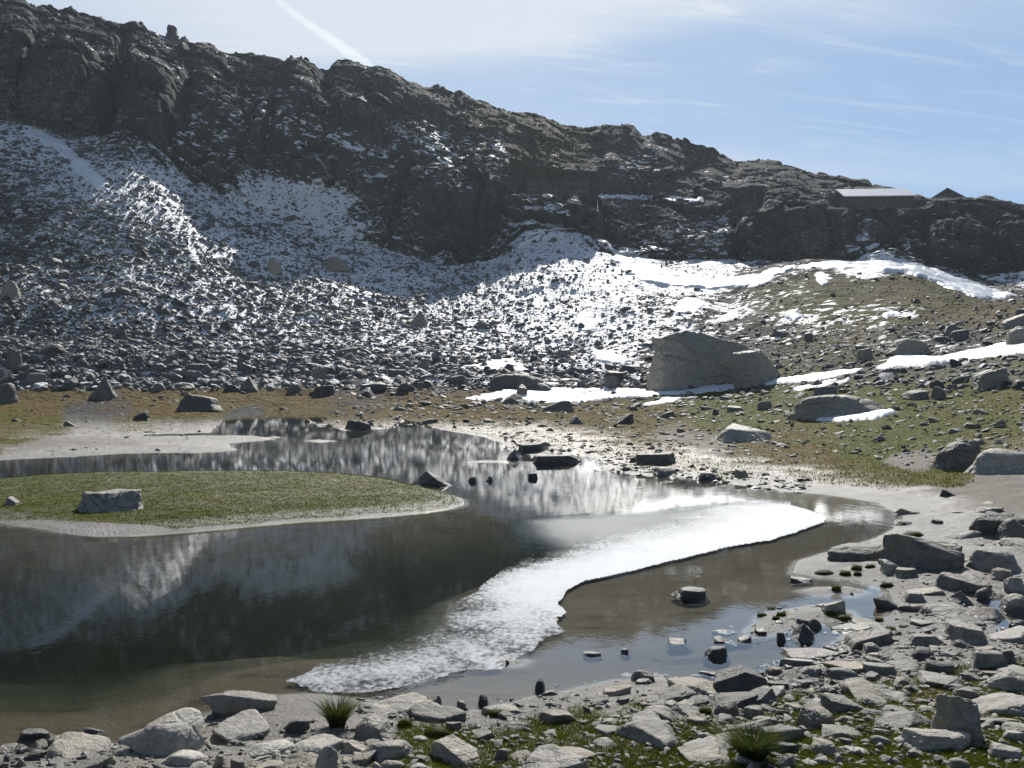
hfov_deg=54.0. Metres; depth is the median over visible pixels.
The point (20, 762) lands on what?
stone
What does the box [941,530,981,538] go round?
stone
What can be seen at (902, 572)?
stone
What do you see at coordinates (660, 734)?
stone
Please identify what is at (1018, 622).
stone
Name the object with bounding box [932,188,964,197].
gabled hut
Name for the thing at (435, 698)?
stone
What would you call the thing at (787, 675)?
stone
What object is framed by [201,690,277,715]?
stone
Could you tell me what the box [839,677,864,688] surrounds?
stone
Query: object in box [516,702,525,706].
stone
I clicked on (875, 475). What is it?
meadow grass
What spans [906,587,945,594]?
stone
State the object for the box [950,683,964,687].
stone
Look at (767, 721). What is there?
stone
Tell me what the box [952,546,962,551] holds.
stone
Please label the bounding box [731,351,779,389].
boulder
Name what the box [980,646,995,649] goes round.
stone
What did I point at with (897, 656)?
stone
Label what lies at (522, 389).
boulder
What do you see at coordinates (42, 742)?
stone
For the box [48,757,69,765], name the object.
stone
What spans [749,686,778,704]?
stone
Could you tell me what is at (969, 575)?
stone
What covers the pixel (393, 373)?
boulder
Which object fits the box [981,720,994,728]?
stone
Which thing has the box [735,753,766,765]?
stone
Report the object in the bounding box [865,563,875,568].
moss cushion
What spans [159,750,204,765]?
stone
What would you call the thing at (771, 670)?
stone
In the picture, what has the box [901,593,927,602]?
stone
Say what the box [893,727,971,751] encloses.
stone
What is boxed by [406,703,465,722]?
stone
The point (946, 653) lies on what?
stone
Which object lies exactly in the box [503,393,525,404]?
boulder
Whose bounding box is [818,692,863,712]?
stone
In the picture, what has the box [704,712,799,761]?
grass tuft
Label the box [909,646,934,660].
stone
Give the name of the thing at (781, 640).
stone
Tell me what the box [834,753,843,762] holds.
stone
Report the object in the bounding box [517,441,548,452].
boulder
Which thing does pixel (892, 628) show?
moss cushion
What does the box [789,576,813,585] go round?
stone
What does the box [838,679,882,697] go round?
stone
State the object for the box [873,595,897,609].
stone
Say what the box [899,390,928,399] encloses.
boulder
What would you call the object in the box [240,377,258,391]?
boulder
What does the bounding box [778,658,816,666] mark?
stone
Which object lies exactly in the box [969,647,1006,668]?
stone
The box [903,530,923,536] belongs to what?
moss cushion
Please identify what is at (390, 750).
stone
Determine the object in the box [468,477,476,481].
stone
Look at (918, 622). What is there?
stone
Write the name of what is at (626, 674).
stone
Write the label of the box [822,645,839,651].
stone
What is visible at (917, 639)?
stone
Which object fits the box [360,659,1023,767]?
bank grass
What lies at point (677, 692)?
stone
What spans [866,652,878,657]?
stone
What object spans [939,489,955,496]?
stone
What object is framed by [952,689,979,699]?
stone
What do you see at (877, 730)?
stone
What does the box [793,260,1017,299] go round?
snow patch
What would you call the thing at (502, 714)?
stone
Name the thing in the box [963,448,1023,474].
boulder
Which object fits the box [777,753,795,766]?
stone
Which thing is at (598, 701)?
stone
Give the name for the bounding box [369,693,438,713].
stone
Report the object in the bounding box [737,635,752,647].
stone
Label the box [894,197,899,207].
door
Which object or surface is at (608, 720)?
stone
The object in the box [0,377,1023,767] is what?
ground
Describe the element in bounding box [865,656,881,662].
stone
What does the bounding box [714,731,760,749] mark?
stone
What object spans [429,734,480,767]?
stone
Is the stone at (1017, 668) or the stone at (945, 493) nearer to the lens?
the stone at (1017, 668)
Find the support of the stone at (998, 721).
on the ground at (122, 637)
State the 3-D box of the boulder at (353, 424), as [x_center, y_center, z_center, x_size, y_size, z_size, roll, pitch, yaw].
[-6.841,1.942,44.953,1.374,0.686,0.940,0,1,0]
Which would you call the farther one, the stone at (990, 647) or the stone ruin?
the stone ruin
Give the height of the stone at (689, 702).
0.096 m
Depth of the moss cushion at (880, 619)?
10.44 m
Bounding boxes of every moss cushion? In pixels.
[395,715,414,727]
[424,722,449,737]
[486,706,503,717]
[697,703,713,714]
[757,611,766,616]
[767,607,775,610]
[776,611,786,615]
[814,569,833,574]
[823,611,836,616]
[830,583,842,591]
[835,612,852,620]
[838,570,851,575]
[851,563,863,570]
[853,572,861,575]
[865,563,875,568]
[873,617,884,621]
[880,581,893,587]
[885,626,898,630]
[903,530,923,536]
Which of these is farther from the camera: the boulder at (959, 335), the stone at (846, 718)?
the boulder at (959, 335)
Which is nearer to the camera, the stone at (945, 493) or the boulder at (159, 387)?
the stone at (945, 493)
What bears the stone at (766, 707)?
on the ground at (122, 637)
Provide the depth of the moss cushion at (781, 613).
10.57 m
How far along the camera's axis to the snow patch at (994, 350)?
55.30 m
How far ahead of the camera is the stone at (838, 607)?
10.68 m
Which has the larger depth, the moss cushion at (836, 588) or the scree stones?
the scree stones
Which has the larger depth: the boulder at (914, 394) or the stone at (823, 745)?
the boulder at (914, 394)
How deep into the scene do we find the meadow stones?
42.22 m
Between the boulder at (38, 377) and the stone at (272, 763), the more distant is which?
the boulder at (38, 377)
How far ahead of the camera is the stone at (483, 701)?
7.84 m
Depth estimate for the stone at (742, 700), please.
7.61 m
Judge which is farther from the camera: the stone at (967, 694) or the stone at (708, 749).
the stone at (967, 694)
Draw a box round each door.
[747,203,751,209]
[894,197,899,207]
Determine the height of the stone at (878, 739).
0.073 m
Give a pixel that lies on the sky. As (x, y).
(925, 98)
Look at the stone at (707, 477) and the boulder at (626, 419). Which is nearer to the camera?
the stone at (707, 477)
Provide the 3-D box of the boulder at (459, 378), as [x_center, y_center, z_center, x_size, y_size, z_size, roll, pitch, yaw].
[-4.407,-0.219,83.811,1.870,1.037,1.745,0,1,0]
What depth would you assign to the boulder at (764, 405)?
48.14 m
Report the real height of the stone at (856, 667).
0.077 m
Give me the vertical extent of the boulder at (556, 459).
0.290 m
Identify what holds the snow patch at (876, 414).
on the ground at (122, 637)
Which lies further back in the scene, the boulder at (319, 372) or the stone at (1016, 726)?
the boulder at (319, 372)
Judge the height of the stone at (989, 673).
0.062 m
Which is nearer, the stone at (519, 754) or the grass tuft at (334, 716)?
the stone at (519, 754)
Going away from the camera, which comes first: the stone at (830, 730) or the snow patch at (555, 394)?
the stone at (830, 730)
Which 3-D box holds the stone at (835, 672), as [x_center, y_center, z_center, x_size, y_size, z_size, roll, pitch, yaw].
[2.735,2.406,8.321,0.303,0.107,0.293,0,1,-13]
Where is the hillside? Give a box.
[0,0,1023,392]
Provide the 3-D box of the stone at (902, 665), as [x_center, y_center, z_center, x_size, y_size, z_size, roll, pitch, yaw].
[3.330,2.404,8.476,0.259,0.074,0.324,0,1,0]
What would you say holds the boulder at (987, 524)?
on the ground at (122, 637)
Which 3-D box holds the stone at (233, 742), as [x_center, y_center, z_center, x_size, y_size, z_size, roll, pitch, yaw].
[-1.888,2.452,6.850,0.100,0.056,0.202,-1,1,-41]
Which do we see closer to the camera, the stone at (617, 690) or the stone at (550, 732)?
the stone at (550, 732)
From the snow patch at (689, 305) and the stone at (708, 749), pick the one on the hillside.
the snow patch at (689, 305)
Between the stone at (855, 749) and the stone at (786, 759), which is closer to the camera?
the stone at (786, 759)
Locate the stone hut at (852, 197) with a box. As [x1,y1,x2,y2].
[831,187,916,207]
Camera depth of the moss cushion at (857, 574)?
12.65 m
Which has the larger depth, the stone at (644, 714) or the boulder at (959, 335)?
the boulder at (959, 335)
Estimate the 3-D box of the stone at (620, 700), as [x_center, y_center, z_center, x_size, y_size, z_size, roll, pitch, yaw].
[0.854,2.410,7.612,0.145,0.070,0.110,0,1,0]
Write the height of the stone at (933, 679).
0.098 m
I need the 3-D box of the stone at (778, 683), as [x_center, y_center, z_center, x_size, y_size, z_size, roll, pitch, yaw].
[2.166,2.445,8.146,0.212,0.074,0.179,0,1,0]
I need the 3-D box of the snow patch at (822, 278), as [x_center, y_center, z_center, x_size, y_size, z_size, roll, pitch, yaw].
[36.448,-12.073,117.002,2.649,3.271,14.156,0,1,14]
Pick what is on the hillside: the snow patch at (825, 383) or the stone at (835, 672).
the snow patch at (825, 383)
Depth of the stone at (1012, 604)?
10.89 m
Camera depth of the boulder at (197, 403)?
58.93 m
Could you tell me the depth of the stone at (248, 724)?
7.04 m
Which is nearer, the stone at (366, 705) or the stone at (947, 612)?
the stone at (366, 705)
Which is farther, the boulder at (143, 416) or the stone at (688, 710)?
the boulder at (143, 416)
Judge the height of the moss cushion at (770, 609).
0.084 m
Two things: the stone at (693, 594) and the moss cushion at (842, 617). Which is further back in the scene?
the stone at (693, 594)
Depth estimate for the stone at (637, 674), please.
8.34 m
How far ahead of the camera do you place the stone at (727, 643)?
9.63 m
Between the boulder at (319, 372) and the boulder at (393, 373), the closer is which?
the boulder at (393, 373)
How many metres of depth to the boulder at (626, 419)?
45.66 m
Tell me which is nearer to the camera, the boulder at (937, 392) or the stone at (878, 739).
the stone at (878, 739)
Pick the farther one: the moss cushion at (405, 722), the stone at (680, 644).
the stone at (680, 644)
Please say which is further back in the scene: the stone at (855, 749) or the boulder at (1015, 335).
the boulder at (1015, 335)
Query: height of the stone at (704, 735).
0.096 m
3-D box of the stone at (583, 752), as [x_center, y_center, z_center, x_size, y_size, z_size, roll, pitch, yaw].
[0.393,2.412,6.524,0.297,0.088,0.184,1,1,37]
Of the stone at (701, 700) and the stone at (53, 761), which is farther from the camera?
the stone at (701, 700)
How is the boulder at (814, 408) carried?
on the ground at (122, 637)
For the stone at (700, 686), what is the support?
on the ground at (122, 637)
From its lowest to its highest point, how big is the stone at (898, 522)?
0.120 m
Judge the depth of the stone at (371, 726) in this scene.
6.85 m
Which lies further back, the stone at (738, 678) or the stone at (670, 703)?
the stone at (738, 678)
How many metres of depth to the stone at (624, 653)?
9.27 m
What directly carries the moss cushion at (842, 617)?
on the ground at (122, 637)
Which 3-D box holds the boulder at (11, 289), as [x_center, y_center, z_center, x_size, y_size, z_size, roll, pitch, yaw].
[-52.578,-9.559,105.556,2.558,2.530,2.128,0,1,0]
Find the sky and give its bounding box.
[26,0,1023,203]
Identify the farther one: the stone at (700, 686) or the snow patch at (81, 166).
the snow patch at (81, 166)
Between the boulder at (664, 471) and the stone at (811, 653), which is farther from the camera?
the boulder at (664, 471)
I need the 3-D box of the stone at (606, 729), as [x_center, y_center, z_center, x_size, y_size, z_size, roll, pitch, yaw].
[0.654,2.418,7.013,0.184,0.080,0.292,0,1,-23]
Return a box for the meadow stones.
[0,377,1023,492]
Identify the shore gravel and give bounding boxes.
[0,537,1023,767]
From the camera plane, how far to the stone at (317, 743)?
6.60 m
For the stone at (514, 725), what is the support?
on the ground at (122, 637)
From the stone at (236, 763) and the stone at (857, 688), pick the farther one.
the stone at (857, 688)
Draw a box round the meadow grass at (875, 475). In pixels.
[0,377,1023,490]
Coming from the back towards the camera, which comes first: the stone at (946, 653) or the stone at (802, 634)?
the stone at (802, 634)
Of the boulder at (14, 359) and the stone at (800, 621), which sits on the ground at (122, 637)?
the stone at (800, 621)
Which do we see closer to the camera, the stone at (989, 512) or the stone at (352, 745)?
the stone at (352, 745)
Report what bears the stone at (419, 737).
on the ground at (122, 637)
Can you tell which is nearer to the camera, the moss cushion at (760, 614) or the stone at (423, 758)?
the stone at (423, 758)
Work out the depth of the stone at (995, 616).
10.52 m
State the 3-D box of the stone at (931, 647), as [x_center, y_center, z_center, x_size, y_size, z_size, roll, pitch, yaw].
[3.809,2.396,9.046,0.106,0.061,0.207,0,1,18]
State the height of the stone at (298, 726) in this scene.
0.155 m
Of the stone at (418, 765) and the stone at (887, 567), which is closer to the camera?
the stone at (418, 765)
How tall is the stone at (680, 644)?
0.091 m
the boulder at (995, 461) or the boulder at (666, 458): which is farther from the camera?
the boulder at (666, 458)
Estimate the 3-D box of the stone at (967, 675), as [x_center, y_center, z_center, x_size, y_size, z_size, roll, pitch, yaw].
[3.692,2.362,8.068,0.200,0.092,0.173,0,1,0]
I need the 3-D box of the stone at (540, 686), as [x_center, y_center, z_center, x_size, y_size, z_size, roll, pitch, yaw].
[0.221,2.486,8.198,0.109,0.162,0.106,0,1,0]
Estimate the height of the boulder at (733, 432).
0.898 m
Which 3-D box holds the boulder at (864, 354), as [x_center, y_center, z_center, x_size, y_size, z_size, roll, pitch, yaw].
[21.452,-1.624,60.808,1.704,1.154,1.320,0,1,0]
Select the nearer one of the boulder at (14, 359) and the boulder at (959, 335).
the boulder at (959, 335)
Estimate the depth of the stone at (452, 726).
7.07 m
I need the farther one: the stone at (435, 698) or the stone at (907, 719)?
the stone at (435, 698)
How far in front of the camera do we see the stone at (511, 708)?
7.55 m
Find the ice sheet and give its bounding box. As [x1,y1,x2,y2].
[286,500,825,692]
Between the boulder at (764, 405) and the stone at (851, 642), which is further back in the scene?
the boulder at (764, 405)
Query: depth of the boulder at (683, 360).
65.21 m
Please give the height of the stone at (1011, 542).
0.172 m
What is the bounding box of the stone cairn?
[165,24,178,43]
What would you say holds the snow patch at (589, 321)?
on the hillside
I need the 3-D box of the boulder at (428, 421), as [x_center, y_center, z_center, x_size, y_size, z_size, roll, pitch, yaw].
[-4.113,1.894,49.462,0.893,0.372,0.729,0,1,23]
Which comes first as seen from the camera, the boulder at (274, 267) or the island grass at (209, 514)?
the island grass at (209, 514)
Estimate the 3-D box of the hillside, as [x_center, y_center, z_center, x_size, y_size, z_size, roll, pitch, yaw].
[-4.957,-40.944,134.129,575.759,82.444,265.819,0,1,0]
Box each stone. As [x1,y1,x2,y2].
[0,743,17,752]
[3,496,19,504]
[3,753,14,761]
[16,728,55,744]
[16,759,25,766]
[23,749,47,760]
[32,738,47,748]
[46,732,113,758]
[47,735,59,746]
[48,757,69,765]
[76,756,115,767]
[80,728,106,735]
[118,707,210,755]
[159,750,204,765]
[190,761,210,767]
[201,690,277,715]
[206,714,220,719]
[213,709,269,741]
[213,754,225,766]
[228,739,238,745]
[230,758,244,767]
[242,739,293,757]
[244,741,255,748]
[255,760,284,767]
[285,719,309,732]
[289,734,343,753]
[300,752,317,766]
[315,745,338,767]
[343,740,365,752]
[352,749,376,764]
[355,713,397,740]
[358,702,371,708]
[364,739,379,745]
[366,739,412,761]
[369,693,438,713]
[380,760,404,767]
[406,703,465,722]
[409,762,426,767]
[412,735,427,741]
[415,755,430,762]
[427,695,441,704]
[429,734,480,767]
[445,722,461,731]
[457,700,466,708]
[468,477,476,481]
[471,727,494,739]
[477,694,489,707]
[481,704,520,715]
[486,475,492,481]
[494,748,508,759]
[497,709,512,718]
[507,450,522,459]
[507,722,529,730]
[509,750,530,760]
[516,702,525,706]
[521,744,589,767]
[528,473,537,478]
[534,678,544,693]
[537,709,576,723]
[541,690,557,695]
[542,729,556,735]
[560,746,595,758]
[583,651,603,660]
[589,697,609,706]
[592,737,615,747]
[593,724,617,735]
[602,684,631,696]
[603,718,617,724]
[615,717,678,750]
[616,698,628,703]
[619,649,630,658]
[620,672,631,676]
[630,709,661,721]
[631,670,654,681]
[635,678,651,684]
[644,705,677,721]
[653,674,664,677]
[655,684,696,701]
[664,700,676,707]
[666,637,693,651]
[667,677,717,695]
[670,586,710,603]
[676,699,696,706]
[676,706,702,715]
[677,736,728,764]
[686,715,709,725]
[688,695,708,705]
[689,674,702,677]
[698,670,714,679]
[698,732,714,738]
[699,473,717,481]
[702,646,730,664]
[709,692,757,708]
[711,629,736,635]
[712,409,718,414]
[712,713,735,725]
[713,636,737,648]
[713,665,769,692]
[714,700,739,715]
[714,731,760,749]
[721,718,771,733]
[734,469,748,477]
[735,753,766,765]
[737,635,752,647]
[742,705,763,718]
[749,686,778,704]
[751,716,779,723]
[754,628,766,634]
[760,704,773,711]
[760,725,804,741]
[763,666,782,675]
[767,681,788,687]
[771,685,784,696]
[773,742,798,752]
[776,632,788,646]
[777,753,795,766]
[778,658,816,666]
[779,669,798,680]
[780,647,839,660]
[781,702,801,711]
[782,694,795,701]
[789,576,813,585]
[790,624,815,644]
[790,679,816,687]
[796,618,808,623]
[796,701,833,728]
[800,665,822,676]
[808,618,822,631]
[810,738,837,753]
[814,756,828,763]
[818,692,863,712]
[819,685,837,693]
[820,667,859,678]
[821,600,845,613]
[821,661,864,672]
[821,724,862,738]
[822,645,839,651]
[830,622,872,634]
[834,716,853,722]
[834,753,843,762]
[837,627,891,651]
[837,650,848,654]
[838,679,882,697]
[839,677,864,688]
[840,738,851,744]
[844,745,867,754]
[851,617,886,628]
[859,642,881,653]
[860,708,882,714]
[862,662,897,674]
[862,693,886,706]
[864,671,879,680]
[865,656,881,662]
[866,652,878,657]
[870,735,891,744]
[871,728,891,734]
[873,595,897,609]
[875,684,887,688]
[875,711,931,730]
[879,559,898,574]
[880,688,908,701]
[882,705,909,711]
[886,660,922,672]
[889,653,918,663]
[892,758,901,764]
[893,519,911,525]
[893,567,916,577]
[893,676,908,685]
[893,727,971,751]
[895,508,919,514]
[897,604,928,611]
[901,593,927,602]
[902,685,916,691]
[903,633,943,645]
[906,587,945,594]
[907,748,923,756]
[909,619,937,625]
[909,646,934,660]
[916,699,931,704]
[917,705,934,712]
[918,603,985,625]
[918,670,961,687]
[923,659,954,673]
[928,701,934,707]
[929,645,940,651]
[931,519,942,523]
[931,693,982,741]
[937,621,988,643]
[938,650,956,656]
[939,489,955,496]
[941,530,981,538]
[946,591,973,605]
[947,757,969,767]
[950,640,967,647]
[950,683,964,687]
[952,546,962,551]
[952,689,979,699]
[959,671,980,680]
[959,687,983,692]
[961,573,979,578]
[965,547,1021,572]
[966,607,1008,625]
[967,668,980,671]
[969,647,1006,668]
[971,692,1023,716]
[973,587,991,604]
[974,507,1003,512]
[979,669,1023,691]
[979,671,1000,675]
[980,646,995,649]
[980,718,1020,725]
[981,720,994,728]
[985,511,996,513]
[988,741,1021,758]
[990,568,1012,579]
[990,626,1023,643]
[994,518,1023,539]
[996,665,1023,673]
[997,593,1023,616]
[998,538,1023,545]
[1000,721,1023,732]
[1001,650,1015,663]
[1002,730,1023,741]
[1003,577,1023,594]
[1008,619,1023,627]
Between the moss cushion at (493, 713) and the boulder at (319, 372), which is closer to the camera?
the moss cushion at (493, 713)
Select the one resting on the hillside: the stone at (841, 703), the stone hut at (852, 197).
the stone hut at (852, 197)
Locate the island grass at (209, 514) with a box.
[0,469,462,529]
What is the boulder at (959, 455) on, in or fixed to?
on the ground at (122, 637)
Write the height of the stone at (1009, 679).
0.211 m
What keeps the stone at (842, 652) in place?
on the ground at (122, 637)
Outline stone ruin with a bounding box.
[527,179,588,194]
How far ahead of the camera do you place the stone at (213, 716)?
7.46 m
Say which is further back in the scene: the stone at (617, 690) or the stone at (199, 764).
the stone at (617, 690)
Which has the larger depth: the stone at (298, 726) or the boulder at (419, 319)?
the boulder at (419, 319)
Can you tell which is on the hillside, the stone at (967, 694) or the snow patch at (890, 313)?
the snow patch at (890, 313)
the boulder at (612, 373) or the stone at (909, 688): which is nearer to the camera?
the stone at (909, 688)
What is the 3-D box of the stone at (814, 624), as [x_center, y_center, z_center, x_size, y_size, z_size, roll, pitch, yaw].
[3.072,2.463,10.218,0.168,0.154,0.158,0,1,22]
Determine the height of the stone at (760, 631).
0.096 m
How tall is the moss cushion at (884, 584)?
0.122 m
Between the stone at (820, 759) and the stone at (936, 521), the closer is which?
the stone at (820, 759)
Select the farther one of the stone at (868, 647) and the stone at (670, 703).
the stone at (868, 647)
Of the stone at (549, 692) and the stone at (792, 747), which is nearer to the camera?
the stone at (792, 747)
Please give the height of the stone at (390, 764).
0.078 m
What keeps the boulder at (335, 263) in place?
on the hillside
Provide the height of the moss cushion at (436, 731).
0.134 m
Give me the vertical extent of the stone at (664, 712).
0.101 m
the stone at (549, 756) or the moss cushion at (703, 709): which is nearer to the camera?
the stone at (549, 756)
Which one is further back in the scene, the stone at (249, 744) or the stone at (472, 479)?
the stone at (472, 479)
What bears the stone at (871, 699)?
on the ground at (122, 637)
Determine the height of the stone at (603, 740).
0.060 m
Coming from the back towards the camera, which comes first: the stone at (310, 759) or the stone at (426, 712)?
the stone at (426, 712)
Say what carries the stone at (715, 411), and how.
on the ground at (122, 637)
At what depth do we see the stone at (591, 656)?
9.19 m
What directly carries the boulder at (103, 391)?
on the ground at (122, 637)
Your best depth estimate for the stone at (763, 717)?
7.16 m
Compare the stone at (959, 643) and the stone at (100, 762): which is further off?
the stone at (959, 643)
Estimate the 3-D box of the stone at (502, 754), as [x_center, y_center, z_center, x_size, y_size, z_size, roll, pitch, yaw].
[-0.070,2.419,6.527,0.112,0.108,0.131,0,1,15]
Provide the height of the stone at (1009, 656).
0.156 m
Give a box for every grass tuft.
[309,681,367,728]
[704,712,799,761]
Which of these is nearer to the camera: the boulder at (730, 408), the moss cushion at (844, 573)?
the moss cushion at (844, 573)
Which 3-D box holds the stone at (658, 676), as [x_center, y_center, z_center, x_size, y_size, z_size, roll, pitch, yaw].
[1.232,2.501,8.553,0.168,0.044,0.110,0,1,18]
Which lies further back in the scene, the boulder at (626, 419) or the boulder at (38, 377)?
the boulder at (38, 377)
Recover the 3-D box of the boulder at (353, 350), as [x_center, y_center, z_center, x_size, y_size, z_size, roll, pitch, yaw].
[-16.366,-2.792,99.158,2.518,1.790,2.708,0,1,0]
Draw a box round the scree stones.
[0,0,1023,393]
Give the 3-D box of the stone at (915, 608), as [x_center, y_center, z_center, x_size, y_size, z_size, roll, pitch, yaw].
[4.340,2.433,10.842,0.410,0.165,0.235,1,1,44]
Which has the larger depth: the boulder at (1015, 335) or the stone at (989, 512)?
the boulder at (1015, 335)
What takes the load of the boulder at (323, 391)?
on the ground at (122, 637)
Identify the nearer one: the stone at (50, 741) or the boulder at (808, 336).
the stone at (50, 741)
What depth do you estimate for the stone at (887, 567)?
12.62 m
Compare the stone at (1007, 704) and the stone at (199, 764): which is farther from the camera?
the stone at (1007, 704)
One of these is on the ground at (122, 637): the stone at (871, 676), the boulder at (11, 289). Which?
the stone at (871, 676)
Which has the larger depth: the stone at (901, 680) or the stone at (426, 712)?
the stone at (901, 680)
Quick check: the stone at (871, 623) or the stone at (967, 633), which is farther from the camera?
the stone at (871, 623)
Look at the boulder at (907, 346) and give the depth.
59.22 m
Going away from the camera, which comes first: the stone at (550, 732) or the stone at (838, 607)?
the stone at (550, 732)
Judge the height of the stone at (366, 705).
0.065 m
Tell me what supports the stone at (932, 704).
on the ground at (122, 637)
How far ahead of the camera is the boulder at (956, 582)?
11.79 m
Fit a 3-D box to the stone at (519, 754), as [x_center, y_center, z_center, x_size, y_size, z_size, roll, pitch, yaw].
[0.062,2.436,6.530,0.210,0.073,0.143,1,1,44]
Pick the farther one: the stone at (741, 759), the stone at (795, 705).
the stone at (795, 705)
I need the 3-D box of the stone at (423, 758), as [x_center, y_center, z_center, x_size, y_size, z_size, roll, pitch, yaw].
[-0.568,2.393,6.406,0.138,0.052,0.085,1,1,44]
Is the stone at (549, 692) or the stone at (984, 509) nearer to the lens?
the stone at (549, 692)
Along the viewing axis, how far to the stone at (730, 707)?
7.30 m
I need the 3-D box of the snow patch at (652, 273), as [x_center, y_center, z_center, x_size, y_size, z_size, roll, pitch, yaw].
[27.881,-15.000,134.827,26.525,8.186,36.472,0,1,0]
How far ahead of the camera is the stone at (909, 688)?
7.84 m
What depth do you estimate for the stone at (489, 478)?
23.76 m
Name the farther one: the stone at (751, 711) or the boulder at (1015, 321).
the boulder at (1015, 321)
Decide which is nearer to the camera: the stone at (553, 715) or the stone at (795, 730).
the stone at (795, 730)
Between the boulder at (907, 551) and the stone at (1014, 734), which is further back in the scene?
the boulder at (907, 551)
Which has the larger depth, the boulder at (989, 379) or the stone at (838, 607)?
the boulder at (989, 379)
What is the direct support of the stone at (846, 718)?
on the ground at (122, 637)
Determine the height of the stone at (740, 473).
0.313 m
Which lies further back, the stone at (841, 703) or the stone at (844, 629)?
the stone at (844, 629)
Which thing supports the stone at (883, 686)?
on the ground at (122, 637)
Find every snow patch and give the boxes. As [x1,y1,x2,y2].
[20,125,111,191]
[462,368,863,402]
[463,358,528,371]
[574,312,603,330]
[590,348,630,363]
[612,256,794,289]
[643,397,681,404]
[668,297,705,312]
[712,309,739,322]
[779,309,801,320]
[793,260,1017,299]
[793,377,849,391]
[814,272,832,284]
[817,409,894,421]
[876,342,1023,368]
[882,310,901,318]
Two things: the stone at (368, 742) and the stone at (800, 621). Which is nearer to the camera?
the stone at (368, 742)
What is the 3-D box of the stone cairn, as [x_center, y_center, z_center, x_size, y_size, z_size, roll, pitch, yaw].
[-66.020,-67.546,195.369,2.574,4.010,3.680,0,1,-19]
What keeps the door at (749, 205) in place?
in the stone shelter
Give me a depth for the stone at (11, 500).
18.52 m
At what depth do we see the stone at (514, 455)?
29.65 m
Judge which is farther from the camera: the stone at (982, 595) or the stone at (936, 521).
the stone at (936, 521)
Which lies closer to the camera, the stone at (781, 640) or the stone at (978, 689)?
the stone at (978, 689)
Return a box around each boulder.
[0,281,20,298]
[0,383,19,403]
[6,350,21,369]
[26,373,46,382]
[77,489,143,512]
[89,377,117,400]
[133,411,150,420]
[151,383,165,392]
[176,395,224,411]
[185,363,208,369]
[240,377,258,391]
[267,258,280,275]
[309,365,330,378]
[311,385,334,397]
[325,256,348,272]
[334,347,357,356]
[345,420,370,429]
[358,387,373,397]
[388,369,406,377]
[409,310,428,325]
[413,471,450,486]
[421,419,437,423]
[448,375,465,384]
[488,374,546,390]
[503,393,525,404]
[516,384,526,394]
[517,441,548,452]
[533,455,580,463]
[541,400,574,412]
[569,416,583,423]
[595,371,623,383]
[616,413,633,423]
[636,452,676,464]
[647,330,747,390]
[655,467,677,475]
[712,423,771,442]
[727,405,744,412]
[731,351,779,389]
[757,401,771,409]
[785,395,883,420]
[803,332,813,341]
[811,386,837,396]
[827,541,883,560]
[855,348,873,361]
[878,533,964,570]
[879,368,897,375]
[883,338,930,355]
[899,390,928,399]
[930,440,980,470]
[931,387,946,398]
[935,572,992,594]
[948,329,968,340]
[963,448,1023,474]
[969,513,1023,535]
[971,368,1010,389]
[1002,314,1023,328]
[1006,328,1023,344]
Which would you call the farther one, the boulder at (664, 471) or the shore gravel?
the boulder at (664, 471)
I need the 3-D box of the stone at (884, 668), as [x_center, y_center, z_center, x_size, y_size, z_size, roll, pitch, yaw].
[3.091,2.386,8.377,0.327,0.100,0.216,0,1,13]
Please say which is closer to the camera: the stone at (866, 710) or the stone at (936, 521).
the stone at (866, 710)
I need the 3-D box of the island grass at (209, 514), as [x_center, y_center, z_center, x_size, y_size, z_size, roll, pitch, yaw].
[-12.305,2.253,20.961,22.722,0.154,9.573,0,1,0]
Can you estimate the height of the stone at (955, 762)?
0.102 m
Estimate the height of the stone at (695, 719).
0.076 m
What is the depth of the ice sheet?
13.14 m
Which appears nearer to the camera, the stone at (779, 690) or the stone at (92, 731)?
the stone at (92, 731)
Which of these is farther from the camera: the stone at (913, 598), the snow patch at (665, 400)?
the snow patch at (665, 400)
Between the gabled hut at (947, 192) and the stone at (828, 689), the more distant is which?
the gabled hut at (947, 192)
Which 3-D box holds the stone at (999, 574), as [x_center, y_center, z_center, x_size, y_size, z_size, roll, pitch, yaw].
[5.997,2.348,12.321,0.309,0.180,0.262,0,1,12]
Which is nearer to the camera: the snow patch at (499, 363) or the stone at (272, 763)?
the stone at (272, 763)
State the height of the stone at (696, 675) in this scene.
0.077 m
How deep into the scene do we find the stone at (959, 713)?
6.68 m
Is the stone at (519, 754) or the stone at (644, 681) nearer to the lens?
the stone at (519, 754)
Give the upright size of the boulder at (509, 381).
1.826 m
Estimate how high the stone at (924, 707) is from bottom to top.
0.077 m
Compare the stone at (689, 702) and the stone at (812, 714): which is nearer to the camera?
the stone at (812, 714)
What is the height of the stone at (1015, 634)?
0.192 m
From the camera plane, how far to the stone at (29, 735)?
7.15 m
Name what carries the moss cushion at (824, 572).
on the ground at (122, 637)
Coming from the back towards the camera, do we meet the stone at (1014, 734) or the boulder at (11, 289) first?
the boulder at (11, 289)
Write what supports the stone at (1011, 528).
on the ground at (122, 637)
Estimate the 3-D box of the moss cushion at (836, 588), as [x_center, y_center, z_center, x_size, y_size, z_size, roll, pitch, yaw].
[3.817,2.422,11.823,0.198,0.147,0.212,0,1,0]

